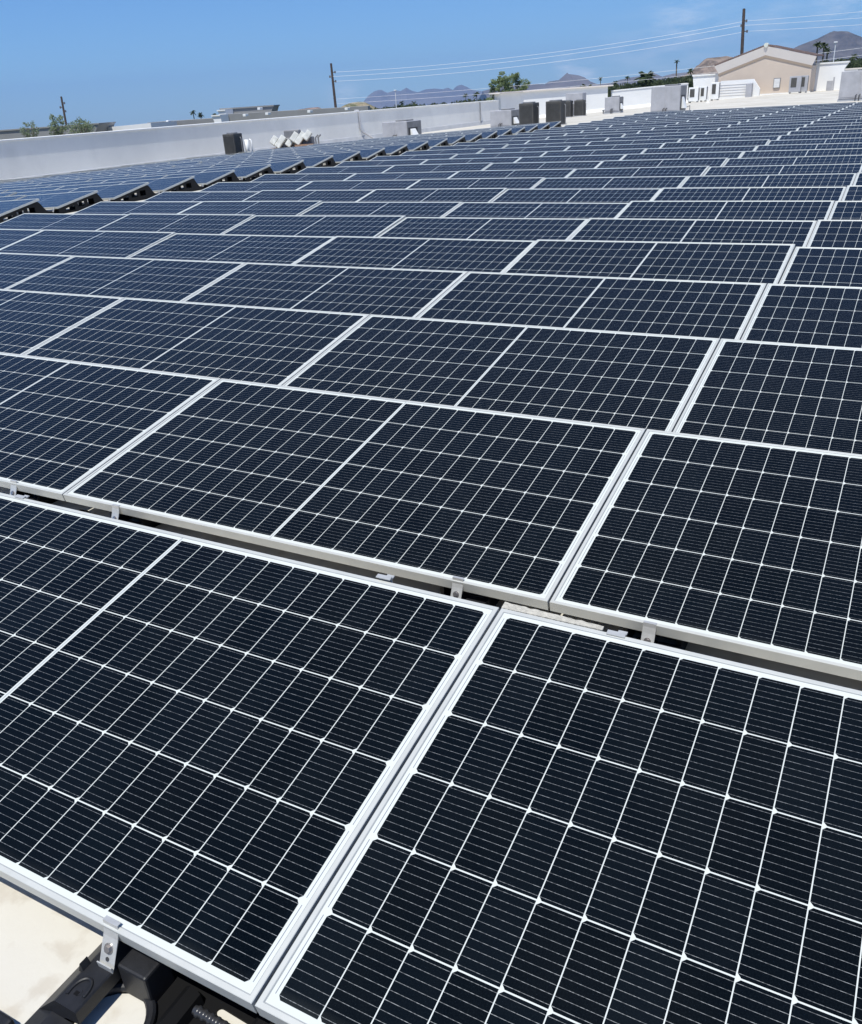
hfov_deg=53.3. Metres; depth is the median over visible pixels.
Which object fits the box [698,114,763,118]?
solar panel
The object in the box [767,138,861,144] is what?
solar panel
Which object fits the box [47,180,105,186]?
solar panel
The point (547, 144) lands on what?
solar panel
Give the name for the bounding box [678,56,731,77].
hills
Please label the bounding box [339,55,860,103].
power line
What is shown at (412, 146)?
solar panel
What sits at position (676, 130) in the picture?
solar panel
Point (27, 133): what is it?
tree
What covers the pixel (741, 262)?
solar panel
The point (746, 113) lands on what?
solar panel
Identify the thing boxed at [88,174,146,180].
solar panel
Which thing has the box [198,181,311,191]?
solar panel
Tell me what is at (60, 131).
tree
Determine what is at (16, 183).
solar panel
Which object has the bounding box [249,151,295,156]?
solar panel
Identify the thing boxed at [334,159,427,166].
solar panel
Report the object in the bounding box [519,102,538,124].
condenser unit
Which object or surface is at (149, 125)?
parapet
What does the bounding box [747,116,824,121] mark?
solar panel
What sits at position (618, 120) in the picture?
solar panel
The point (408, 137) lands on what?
solar panel
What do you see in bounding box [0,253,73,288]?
solar panel
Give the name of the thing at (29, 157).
parapet wall
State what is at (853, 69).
parapet wall
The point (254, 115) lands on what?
parapet
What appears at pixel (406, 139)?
solar panel
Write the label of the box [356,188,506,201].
solar panel
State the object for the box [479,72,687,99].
mountains
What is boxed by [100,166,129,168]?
solar panel
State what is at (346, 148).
solar panel
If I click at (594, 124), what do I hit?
solar panel
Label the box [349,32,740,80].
power line
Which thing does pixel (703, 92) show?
fan unit
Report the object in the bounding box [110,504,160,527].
panel mount
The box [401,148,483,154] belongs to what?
solar panel
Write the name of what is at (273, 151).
solar panel
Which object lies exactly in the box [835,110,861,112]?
solar panel
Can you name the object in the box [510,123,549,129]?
solar panel
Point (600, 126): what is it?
solar panel
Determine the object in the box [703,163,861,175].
solar panel
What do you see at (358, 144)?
solar panel
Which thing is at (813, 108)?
solar panel
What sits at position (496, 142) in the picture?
solar panel
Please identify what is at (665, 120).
solar panel
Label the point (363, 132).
drain pipe
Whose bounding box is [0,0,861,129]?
sky
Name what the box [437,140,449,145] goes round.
panel mount
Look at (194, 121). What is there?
parapet
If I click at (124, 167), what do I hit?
solar panel
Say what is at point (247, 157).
solar panel
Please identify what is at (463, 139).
panel mount
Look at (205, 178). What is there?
solar panel
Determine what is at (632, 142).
solar panel
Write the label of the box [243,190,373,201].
solar panel
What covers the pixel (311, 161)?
solar panel
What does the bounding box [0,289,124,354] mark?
solar panel
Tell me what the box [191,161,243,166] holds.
solar panel
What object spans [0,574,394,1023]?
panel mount
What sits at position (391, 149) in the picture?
solar panel
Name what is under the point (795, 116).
solar panel
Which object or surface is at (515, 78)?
tree
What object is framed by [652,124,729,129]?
solar panel
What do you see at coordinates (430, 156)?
solar panel
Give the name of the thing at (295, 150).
solar panel
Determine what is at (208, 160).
solar panel
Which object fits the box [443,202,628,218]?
solar panel
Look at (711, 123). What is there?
solar panel
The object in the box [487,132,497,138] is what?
panel mount
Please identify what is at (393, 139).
solar panel
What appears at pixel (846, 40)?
hills
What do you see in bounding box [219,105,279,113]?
parapet
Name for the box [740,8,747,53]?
utility pole
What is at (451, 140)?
solar panel
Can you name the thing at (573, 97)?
duct box
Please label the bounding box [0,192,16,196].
solar panel
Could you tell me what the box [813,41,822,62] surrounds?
palm tree
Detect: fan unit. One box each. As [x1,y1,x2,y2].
[688,87,699,102]
[700,86,707,101]
[710,82,720,100]
[788,76,801,93]
[800,75,808,92]
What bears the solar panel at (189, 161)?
on the roof deck
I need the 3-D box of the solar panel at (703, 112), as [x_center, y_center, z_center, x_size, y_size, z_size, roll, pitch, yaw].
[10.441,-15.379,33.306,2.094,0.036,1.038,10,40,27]
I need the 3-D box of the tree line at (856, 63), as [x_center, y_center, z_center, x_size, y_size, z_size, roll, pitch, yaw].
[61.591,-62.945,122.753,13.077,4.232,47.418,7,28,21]
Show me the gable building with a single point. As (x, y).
(769, 69)
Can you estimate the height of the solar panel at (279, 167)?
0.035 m
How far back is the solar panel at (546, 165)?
15.21 m
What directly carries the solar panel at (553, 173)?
on the roof deck
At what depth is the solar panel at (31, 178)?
32.80 m
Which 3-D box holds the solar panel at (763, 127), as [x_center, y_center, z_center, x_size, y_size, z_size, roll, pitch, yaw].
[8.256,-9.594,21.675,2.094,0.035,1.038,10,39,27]
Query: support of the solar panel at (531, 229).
on the roof deck
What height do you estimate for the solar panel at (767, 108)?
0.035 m
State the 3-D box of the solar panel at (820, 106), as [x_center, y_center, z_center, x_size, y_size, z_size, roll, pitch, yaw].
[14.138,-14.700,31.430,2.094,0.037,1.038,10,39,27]
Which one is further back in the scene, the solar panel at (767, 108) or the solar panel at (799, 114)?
the solar panel at (767, 108)
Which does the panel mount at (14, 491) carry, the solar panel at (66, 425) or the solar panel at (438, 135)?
the solar panel at (66, 425)
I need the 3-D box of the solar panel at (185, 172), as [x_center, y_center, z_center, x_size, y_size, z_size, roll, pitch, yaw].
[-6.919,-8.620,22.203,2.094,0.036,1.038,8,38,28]
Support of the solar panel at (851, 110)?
on the roof deck
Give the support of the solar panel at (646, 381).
on the panel mount
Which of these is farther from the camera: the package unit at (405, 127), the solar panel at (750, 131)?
the package unit at (405, 127)
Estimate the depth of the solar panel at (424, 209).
10.81 m
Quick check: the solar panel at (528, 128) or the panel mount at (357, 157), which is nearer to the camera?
the panel mount at (357, 157)
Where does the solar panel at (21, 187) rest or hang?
on the roof deck
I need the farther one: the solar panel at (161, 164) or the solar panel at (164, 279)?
the solar panel at (161, 164)
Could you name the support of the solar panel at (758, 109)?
on the roof deck
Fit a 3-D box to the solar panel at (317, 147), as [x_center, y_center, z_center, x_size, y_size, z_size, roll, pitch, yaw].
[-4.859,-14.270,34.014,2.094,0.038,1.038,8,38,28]
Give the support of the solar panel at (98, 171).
on the roof deck
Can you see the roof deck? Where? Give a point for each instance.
(46, 948)
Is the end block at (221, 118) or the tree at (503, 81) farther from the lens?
the tree at (503, 81)
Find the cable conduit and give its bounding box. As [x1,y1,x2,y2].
[192,1005,227,1023]
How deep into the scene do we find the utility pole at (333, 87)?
99.89 m
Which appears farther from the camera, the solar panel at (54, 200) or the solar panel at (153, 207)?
the solar panel at (54, 200)
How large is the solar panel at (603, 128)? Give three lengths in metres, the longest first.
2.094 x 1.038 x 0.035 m
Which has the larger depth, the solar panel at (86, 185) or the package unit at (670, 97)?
the package unit at (670, 97)
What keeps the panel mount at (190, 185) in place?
on the roof deck
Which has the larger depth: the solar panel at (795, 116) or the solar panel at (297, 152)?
the solar panel at (297, 152)
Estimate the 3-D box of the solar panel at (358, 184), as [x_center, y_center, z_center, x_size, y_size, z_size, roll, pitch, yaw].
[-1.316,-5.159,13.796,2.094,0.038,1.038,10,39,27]
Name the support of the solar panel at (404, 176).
on the roof deck
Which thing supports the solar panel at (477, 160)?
on the roof deck
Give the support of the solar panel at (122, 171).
on the roof deck
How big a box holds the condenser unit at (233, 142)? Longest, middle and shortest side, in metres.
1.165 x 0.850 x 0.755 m
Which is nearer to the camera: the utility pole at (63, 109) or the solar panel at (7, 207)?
the solar panel at (7, 207)
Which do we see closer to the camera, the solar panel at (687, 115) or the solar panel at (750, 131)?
the solar panel at (750, 131)
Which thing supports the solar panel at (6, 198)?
on the roof deck
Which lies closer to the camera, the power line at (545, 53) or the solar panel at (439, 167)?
the solar panel at (439, 167)
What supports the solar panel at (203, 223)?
on the roof deck
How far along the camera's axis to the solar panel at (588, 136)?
22.67 m
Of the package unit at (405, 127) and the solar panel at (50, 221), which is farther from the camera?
the package unit at (405, 127)
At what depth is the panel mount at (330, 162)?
23.23 m
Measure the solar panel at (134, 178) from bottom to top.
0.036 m
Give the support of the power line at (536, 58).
attached to the utility pole at (742, 25)
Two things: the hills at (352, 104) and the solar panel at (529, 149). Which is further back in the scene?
the hills at (352, 104)
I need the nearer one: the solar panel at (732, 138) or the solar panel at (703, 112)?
the solar panel at (732, 138)
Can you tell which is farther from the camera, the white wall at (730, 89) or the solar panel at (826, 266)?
the white wall at (730, 89)
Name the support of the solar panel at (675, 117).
on the roof deck
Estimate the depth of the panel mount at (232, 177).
19.90 m
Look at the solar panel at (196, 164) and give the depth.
28.86 m
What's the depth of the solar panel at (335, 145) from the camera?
35.29 m
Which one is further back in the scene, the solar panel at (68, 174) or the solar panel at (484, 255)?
the solar panel at (68, 174)
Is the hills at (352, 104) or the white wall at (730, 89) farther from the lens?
the hills at (352, 104)
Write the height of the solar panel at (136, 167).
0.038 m
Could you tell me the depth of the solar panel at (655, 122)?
28.18 m
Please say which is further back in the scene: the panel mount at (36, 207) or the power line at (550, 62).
the power line at (550, 62)
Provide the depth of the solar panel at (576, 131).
25.81 m
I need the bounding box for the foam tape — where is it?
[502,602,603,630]
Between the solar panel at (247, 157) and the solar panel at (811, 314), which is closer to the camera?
the solar panel at (811, 314)
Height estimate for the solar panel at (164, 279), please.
0.036 m
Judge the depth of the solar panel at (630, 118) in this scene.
32.32 m
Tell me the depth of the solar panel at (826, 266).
6.14 m
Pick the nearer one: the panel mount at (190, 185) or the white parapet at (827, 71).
the panel mount at (190, 185)
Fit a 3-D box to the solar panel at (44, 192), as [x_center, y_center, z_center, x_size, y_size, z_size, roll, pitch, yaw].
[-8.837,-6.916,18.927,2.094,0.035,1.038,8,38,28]
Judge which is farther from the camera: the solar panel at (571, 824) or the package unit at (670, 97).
the package unit at (670, 97)
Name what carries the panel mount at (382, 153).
on the roof deck
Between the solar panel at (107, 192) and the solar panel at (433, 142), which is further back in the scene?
the solar panel at (433, 142)
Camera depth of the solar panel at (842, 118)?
23.39 m
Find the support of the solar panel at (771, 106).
on the roof deck
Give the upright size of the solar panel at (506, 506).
0.035 m
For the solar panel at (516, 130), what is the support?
on the panel mount
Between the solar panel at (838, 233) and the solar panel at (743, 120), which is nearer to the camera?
the solar panel at (838, 233)
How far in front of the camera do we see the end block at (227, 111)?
92.37 m
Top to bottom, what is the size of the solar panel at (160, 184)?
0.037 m
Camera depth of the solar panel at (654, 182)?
12.04 m
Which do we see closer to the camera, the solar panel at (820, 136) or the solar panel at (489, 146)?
the solar panel at (820, 136)
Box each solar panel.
[0,181,24,183]
[0,181,33,185]
[0,183,39,187]
[0,184,51,189]
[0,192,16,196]
[0,195,26,200]
[0,198,38,215]
[0,213,127,230]
[0,229,42,248]
[0,230,175,257]
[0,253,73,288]
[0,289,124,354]
[0,352,220,500]
[0,493,498,1013]
[2,186,62,192]
[7,256,245,300]
[9,188,76,195]
[11,176,48,180]
[17,190,97,210]
[19,177,56,180]
[23,297,369,384]
[25,177,67,181]
[29,178,78,183]
[38,178,92,184]
[41,172,79,176]
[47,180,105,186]
[49,172,89,176]
[56,181,124,189]
[57,173,99,177]
[63,378,645,609]
[66,173,113,178]
[70,168,106,172]
[70,182,148,201]
[73,201,202,213]
[76,174,128,179]
[80,169,116,172]
[87,169,129,173]
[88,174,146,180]
[95,213,255,233]
[98,169,144,174]
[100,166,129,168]
[101,175,166,182]
[106,166,142,169]
[111,169,161,174]
[117,165,158,169]
[121,176,194,193]
[126,170,180,175]
[128,165,174,170]
[128,233,333,263]
[130,162,169,166]
[143,162,183,166]
[143,165,192,170]
[143,170,204,176]
[144,191,259,200]
[156,161,201,166]
[158,159,192,162]
[158,165,213,171]
[163,170,234,185]
[170,159,207,162]
[173,161,221,166]
[178,165,239,171]
[178,201,321,214]
[183,262,467,316]
[184,159,225,162]
[185,155,218,158]
[191,156,230,160]
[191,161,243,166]
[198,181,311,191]
[201,158,246,162]
[203,164,270,179]
[208,155,250,159]
[212,160,270,166]
[220,157,270,162]
[223,215,405,236]
[226,155,270,159]
[231,152,272,156]
[235,150,273,154]
[237,160,303,173]
[239,149,273,152]
[241,156,299,162]
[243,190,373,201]
[247,153,297,158]
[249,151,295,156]
[250,173,355,181]
[253,149,293,153]
[255,608,861,1023]
[267,155,333,168]
[269,152,326,158]
[271,150,320,155]
[273,148,316,152]
[282,314,719,431]
[294,147,341,152]
[294,236,534,272]
[295,165,393,173]
[296,146,335,149]
[296,149,349,154]
[297,180,418,189]
[298,151,359,163]
[300,202,462,216]
[312,143,355,147]
[315,145,359,149]
[319,146,371,151]
[325,148,384,159]
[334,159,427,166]
[336,142,380,146]
[341,143,392,148]
[345,171,457,179]
[348,144,406,155]
[356,140,395,143]
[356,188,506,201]
[363,140,411,144]
[369,154,456,160]
[372,137,415,141]
[372,141,427,151]
[378,217,587,240]
[381,137,430,142]
[382,163,491,172]
[388,135,430,139]
[393,138,447,148]
[400,135,446,139]
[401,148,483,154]
[406,177,544,188]
[412,135,464,144]
[416,133,461,137]
[417,271,766,339]
[421,157,520,163]
[428,144,507,149]
[431,133,481,142]
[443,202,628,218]
[446,129,489,133]
[447,131,496,139]
[448,169,574,178]
[451,151,546,158]
[453,140,528,145]
[462,128,511,135]
[475,137,547,141]
[477,127,524,133]
[479,146,569,152]
[484,161,601,169]
[490,125,537,131]
[491,188,661,202]
[496,133,566,137]
[503,239,794,283]
[504,142,589,147]
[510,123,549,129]
[514,154,625,162]
[516,121,560,127]
[516,130,583,134]
[525,137,608,143]
[532,176,687,188]
[533,127,598,131]
[540,148,646,156]
[545,133,625,139]
[549,125,611,128]
[550,429,861,680]
[564,123,623,126]
[564,130,639,135]
[565,143,663,150]
[566,166,708,177]
[568,218,816,258]
[577,121,635,124]
[581,128,652,132]
[587,139,680,144]
[589,118,646,122]
[596,125,665,129]
[596,158,727,167]
[603,116,657,119]
[606,135,694,140]
[610,122,677,126]
[612,114,666,118]
[616,201,834,220]
[621,151,743,159]
[623,131,707,136]
[624,120,687,123]
[625,113,675,115]
[633,111,684,114]
[636,118,697,121]
[637,128,718,133]
[642,146,756,153]
[643,110,691,112]
[646,116,706,119]
[651,187,845,200]
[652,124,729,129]
[657,114,714,117]
[660,139,769,147]
[665,121,739,126]
[667,112,723,115]
[673,338,861,453]
[676,110,730,113]
[677,119,748,123]
[679,136,779,141]
[679,173,856,187]
[687,109,737,111]
[687,117,756,121]
[692,108,743,110]
[693,132,788,137]
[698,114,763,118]
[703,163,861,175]
[706,128,797,133]
[707,113,770,116]
[714,111,776,115]
[718,124,805,129]
[723,155,861,165]
[724,109,783,112]
[729,121,812,126]
[730,108,788,111]
[738,106,793,109]
[739,119,818,123]
[740,148,861,157]
[741,283,861,347]
[744,105,798,108]
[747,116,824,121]
[754,143,861,150]
[756,113,829,118]
[764,112,834,115]
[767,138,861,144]
[770,110,838,114]
[777,108,842,112]
[778,132,861,139]
[779,247,861,286]
[783,107,846,110]
[788,128,861,134]
[789,105,849,108]
[794,103,853,106]
[797,125,861,130]
[799,102,856,105]
[805,122,861,126]
[807,220,861,247]
[812,119,861,123]
[818,116,861,120]
[824,115,861,117]
[828,201,861,219]
[829,112,861,115]
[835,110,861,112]
[839,109,861,110]
[842,186,861,200]
[853,172,861,185]
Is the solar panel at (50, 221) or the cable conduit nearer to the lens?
the cable conduit
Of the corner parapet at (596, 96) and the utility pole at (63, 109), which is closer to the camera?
the corner parapet at (596, 96)
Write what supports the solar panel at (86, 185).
on the roof deck
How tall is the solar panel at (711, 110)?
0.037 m
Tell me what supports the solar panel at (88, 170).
on the roof deck
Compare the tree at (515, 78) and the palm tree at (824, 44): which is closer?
the tree at (515, 78)
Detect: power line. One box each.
[333,26,736,76]
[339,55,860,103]
[344,22,738,71]
[345,48,857,98]
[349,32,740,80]
[751,12,853,20]
[758,18,855,24]
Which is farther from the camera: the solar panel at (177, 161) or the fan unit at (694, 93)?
the fan unit at (694, 93)
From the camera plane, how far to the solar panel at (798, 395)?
3.83 m
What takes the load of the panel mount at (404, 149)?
on the roof deck
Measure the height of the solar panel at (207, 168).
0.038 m
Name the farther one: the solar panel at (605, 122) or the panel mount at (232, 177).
the solar panel at (605, 122)
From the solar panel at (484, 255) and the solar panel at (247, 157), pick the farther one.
the solar panel at (247, 157)
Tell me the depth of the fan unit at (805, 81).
66.12 m
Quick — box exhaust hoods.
[270,129,320,148]
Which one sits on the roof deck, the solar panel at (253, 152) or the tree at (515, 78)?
the solar panel at (253, 152)
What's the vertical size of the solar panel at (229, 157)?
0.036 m
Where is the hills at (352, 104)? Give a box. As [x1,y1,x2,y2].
[342,102,374,109]
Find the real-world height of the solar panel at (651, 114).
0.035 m
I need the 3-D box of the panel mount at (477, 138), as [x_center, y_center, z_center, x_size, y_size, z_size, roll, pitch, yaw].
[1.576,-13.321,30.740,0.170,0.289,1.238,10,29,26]
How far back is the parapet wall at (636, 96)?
70.83 m
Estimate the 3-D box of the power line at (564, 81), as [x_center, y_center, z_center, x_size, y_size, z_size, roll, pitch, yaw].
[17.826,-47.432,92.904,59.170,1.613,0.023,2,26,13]
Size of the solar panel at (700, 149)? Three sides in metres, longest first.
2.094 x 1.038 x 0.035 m
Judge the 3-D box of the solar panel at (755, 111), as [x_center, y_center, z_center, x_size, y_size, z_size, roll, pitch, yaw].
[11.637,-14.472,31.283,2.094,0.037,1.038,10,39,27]
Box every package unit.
[382,119,421,136]
[490,108,518,127]
[604,96,623,113]
[650,84,686,111]
[837,69,861,101]
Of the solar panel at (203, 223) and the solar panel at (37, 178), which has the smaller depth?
the solar panel at (203, 223)
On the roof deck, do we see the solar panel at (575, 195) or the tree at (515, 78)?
the solar panel at (575, 195)
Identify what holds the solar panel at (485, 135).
on the panel mount at (495, 135)
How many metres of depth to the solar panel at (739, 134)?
19.75 m
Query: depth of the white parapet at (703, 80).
70.93 m
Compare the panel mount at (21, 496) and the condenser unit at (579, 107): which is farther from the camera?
the condenser unit at (579, 107)
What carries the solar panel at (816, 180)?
on the roof deck
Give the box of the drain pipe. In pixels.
[354,110,374,137]
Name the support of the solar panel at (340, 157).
on the roof deck
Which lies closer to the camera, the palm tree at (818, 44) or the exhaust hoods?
the exhaust hoods
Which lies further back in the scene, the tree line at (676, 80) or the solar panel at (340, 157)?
the tree line at (676, 80)
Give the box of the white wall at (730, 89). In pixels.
[719,79,759,99]
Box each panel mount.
[0,202,52,222]
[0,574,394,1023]
[10,479,89,512]
[14,494,29,498]
[52,193,104,213]
[108,185,156,201]
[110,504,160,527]
[158,178,203,193]
[201,172,242,188]
[240,167,274,181]
[276,162,305,173]
[315,157,337,166]
[336,153,364,163]
[363,150,386,160]
[387,146,408,155]
[414,143,429,150]
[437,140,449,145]
[440,576,499,605]
[452,137,465,145]
[470,135,482,141]
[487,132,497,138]
[606,630,627,637]
[623,620,687,649]
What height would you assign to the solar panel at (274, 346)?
0.035 m
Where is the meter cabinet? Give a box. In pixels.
[745,83,752,96]
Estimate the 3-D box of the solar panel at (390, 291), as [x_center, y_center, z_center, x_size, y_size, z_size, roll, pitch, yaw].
[-0.879,-1.649,6.492,2.094,0.035,1.038,10,39,27]
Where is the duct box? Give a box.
[566,92,585,103]
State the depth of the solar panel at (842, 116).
24.54 m
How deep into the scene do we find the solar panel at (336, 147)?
32.28 m
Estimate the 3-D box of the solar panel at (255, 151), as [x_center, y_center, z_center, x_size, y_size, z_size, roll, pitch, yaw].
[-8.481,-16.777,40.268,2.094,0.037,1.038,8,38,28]
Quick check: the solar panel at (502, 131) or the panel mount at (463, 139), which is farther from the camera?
the solar panel at (502, 131)
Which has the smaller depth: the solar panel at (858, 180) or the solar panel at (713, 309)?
the solar panel at (713, 309)
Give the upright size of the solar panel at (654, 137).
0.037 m
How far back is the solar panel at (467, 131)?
36.71 m
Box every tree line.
[370,97,486,109]
[608,74,693,101]
[820,57,861,69]
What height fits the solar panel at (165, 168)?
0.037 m
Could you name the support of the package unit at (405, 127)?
on the roof deck
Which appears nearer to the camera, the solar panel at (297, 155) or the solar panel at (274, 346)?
the solar panel at (274, 346)
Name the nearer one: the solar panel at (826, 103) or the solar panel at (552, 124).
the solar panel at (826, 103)
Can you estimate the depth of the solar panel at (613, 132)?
23.78 m
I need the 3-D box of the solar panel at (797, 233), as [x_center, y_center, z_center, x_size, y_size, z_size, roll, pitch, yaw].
[2.264,-2.443,7.723,2.094,0.035,1.038,11,40,26]
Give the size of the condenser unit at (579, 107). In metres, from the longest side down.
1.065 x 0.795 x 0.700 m
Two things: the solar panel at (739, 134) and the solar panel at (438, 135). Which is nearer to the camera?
the solar panel at (739, 134)
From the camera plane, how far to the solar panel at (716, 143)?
17.52 m
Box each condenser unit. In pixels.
[222,132,243,153]
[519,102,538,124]
[546,99,565,124]
[566,100,573,117]
[573,99,586,116]
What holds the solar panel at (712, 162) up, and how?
on the roof deck
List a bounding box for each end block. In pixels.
[211,114,228,122]
[217,109,232,114]
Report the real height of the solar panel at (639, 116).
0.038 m
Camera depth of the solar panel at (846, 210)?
8.42 m
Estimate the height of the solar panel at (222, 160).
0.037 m
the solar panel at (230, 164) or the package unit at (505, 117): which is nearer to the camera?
the solar panel at (230, 164)
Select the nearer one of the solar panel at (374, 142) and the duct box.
the solar panel at (374, 142)
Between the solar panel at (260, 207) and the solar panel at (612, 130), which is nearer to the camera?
the solar panel at (260, 207)
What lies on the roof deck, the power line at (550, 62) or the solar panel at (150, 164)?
the solar panel at (150, 164)
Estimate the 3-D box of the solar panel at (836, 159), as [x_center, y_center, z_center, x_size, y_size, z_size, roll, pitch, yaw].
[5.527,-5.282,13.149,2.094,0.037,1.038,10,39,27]
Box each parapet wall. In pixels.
[0,100,498,179]
[611,83,688,105]
[845,68,861,70]
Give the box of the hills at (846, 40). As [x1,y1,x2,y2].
[789,31,861,62]
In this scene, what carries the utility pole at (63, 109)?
on the ground
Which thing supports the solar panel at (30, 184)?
on the roof deck
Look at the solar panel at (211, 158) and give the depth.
35.19 m
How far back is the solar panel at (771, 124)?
22.98 m
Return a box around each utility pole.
[59,96,66,124]
[329,63,336,107]
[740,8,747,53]
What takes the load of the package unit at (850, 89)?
on the roof deck
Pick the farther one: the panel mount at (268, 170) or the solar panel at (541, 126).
the solar panel at (541, 126)
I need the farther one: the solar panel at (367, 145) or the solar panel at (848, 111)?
the solar panel at (367, 145)
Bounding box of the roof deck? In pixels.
[0,90,861,1023]
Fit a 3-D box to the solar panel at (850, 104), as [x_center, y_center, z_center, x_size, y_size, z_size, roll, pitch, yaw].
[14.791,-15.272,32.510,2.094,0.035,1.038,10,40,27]
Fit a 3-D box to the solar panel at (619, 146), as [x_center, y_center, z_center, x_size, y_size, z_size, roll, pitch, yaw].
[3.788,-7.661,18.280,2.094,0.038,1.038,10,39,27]
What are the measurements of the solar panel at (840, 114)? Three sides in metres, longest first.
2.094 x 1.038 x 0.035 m
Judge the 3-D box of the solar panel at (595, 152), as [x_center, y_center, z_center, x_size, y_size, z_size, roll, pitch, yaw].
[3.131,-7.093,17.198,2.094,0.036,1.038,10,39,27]
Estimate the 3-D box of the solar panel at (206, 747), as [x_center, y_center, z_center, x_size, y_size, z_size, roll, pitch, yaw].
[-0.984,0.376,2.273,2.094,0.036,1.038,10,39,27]
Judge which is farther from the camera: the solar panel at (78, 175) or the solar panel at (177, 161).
the solar panel at (177, 161)
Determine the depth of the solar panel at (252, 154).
34.18 m
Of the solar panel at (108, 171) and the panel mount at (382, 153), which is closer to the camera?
the panel mount at (382, 153)
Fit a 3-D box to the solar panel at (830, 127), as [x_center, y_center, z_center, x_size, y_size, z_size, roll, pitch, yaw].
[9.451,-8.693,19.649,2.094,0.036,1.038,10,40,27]
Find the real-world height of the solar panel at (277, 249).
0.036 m
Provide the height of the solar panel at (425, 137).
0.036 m
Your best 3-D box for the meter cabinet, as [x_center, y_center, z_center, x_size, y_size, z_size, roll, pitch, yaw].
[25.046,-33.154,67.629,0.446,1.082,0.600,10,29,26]
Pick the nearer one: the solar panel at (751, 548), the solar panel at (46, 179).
the solar panel at (751, 548)
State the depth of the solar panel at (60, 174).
33.95 m
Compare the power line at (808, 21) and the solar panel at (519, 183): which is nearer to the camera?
the solar panel at (519, 183)
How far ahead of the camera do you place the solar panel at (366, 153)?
25.38 m
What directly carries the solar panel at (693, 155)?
on the roof deck
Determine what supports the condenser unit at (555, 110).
on the roof deck
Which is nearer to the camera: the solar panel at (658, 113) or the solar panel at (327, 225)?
the solar panel at (327, 225)
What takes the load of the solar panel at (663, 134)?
on the roof deck
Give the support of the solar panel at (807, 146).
on the roof deck
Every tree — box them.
[19,122,39,137]
[47,114,68,135]
[66,117,94,133]
[486,71,513,100]
[506,72,530,90]
[633,71,656,85]
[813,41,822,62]
[819,42,828,61]
[824,47,831,60]
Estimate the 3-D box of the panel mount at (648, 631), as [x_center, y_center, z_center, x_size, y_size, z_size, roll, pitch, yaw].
[0.856,0.150,2.745,0.760,0.289,1.670,10,29,26]
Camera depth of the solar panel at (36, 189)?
21.20 m
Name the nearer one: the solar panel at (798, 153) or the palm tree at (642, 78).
the solar panel at (798, 153)
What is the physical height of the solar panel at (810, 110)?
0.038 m
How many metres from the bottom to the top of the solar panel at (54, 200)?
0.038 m
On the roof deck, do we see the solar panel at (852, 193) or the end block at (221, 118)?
the solar panel at (852, 193)
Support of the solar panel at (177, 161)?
on the roof deck
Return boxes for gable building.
[714,43,823,95]
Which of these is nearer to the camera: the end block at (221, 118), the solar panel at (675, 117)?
the solar panel at (675, 117)
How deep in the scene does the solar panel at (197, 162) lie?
30.77 m
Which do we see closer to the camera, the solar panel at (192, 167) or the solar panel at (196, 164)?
the solar panel at (192, 167)
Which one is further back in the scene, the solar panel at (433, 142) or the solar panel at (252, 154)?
the solar panel at (252, 154)
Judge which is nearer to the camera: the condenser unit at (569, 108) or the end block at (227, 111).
the condenser unit at (569, 108)
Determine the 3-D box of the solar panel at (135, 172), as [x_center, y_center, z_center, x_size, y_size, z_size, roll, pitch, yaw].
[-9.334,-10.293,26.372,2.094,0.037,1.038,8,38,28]
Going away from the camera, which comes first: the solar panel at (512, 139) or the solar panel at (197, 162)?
the solar panel at (512, 139)
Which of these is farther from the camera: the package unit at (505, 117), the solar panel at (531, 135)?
the package unit at (505, 117)
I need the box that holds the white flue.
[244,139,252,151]
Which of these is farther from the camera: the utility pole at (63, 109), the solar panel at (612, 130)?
the utility pole at (63, 109)
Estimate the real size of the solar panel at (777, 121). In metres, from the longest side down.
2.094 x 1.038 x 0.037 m
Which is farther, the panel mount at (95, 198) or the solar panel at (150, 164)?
the solar panel at (150, 164)
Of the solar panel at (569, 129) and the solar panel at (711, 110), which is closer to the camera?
the solar panel at (569, 129)
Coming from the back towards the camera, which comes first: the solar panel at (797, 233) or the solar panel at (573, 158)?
the solar panel at (573, 158)
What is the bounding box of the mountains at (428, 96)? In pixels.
[364,85,482,108]
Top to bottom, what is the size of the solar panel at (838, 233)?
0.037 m
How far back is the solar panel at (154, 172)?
24.55 m
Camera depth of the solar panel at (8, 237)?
10.26 m
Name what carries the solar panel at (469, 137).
on the panel mount at (477, 138)
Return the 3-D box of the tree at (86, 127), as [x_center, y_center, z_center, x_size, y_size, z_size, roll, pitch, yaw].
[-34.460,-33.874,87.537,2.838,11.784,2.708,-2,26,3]
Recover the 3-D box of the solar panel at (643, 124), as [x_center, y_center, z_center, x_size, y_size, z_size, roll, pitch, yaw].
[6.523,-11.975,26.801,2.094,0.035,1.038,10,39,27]
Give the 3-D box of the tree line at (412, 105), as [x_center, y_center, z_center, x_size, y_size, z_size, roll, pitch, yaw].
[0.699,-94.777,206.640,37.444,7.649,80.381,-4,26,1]
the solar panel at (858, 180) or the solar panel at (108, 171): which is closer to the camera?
the solar panel at (858, 180)
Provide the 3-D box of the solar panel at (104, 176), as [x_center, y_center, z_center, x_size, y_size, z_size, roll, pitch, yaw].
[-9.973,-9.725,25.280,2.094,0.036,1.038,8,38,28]
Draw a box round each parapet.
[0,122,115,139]
[107,121,176,130]
[149,118,213,125]
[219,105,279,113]
[221,106,369,120]
[489,85,687,117]
[692,73,718,101]
[813,61,849,90]
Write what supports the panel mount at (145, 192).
on the roof deck
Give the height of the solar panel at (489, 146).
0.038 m
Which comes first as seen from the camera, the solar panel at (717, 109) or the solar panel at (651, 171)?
the solar panel at (651, 171)

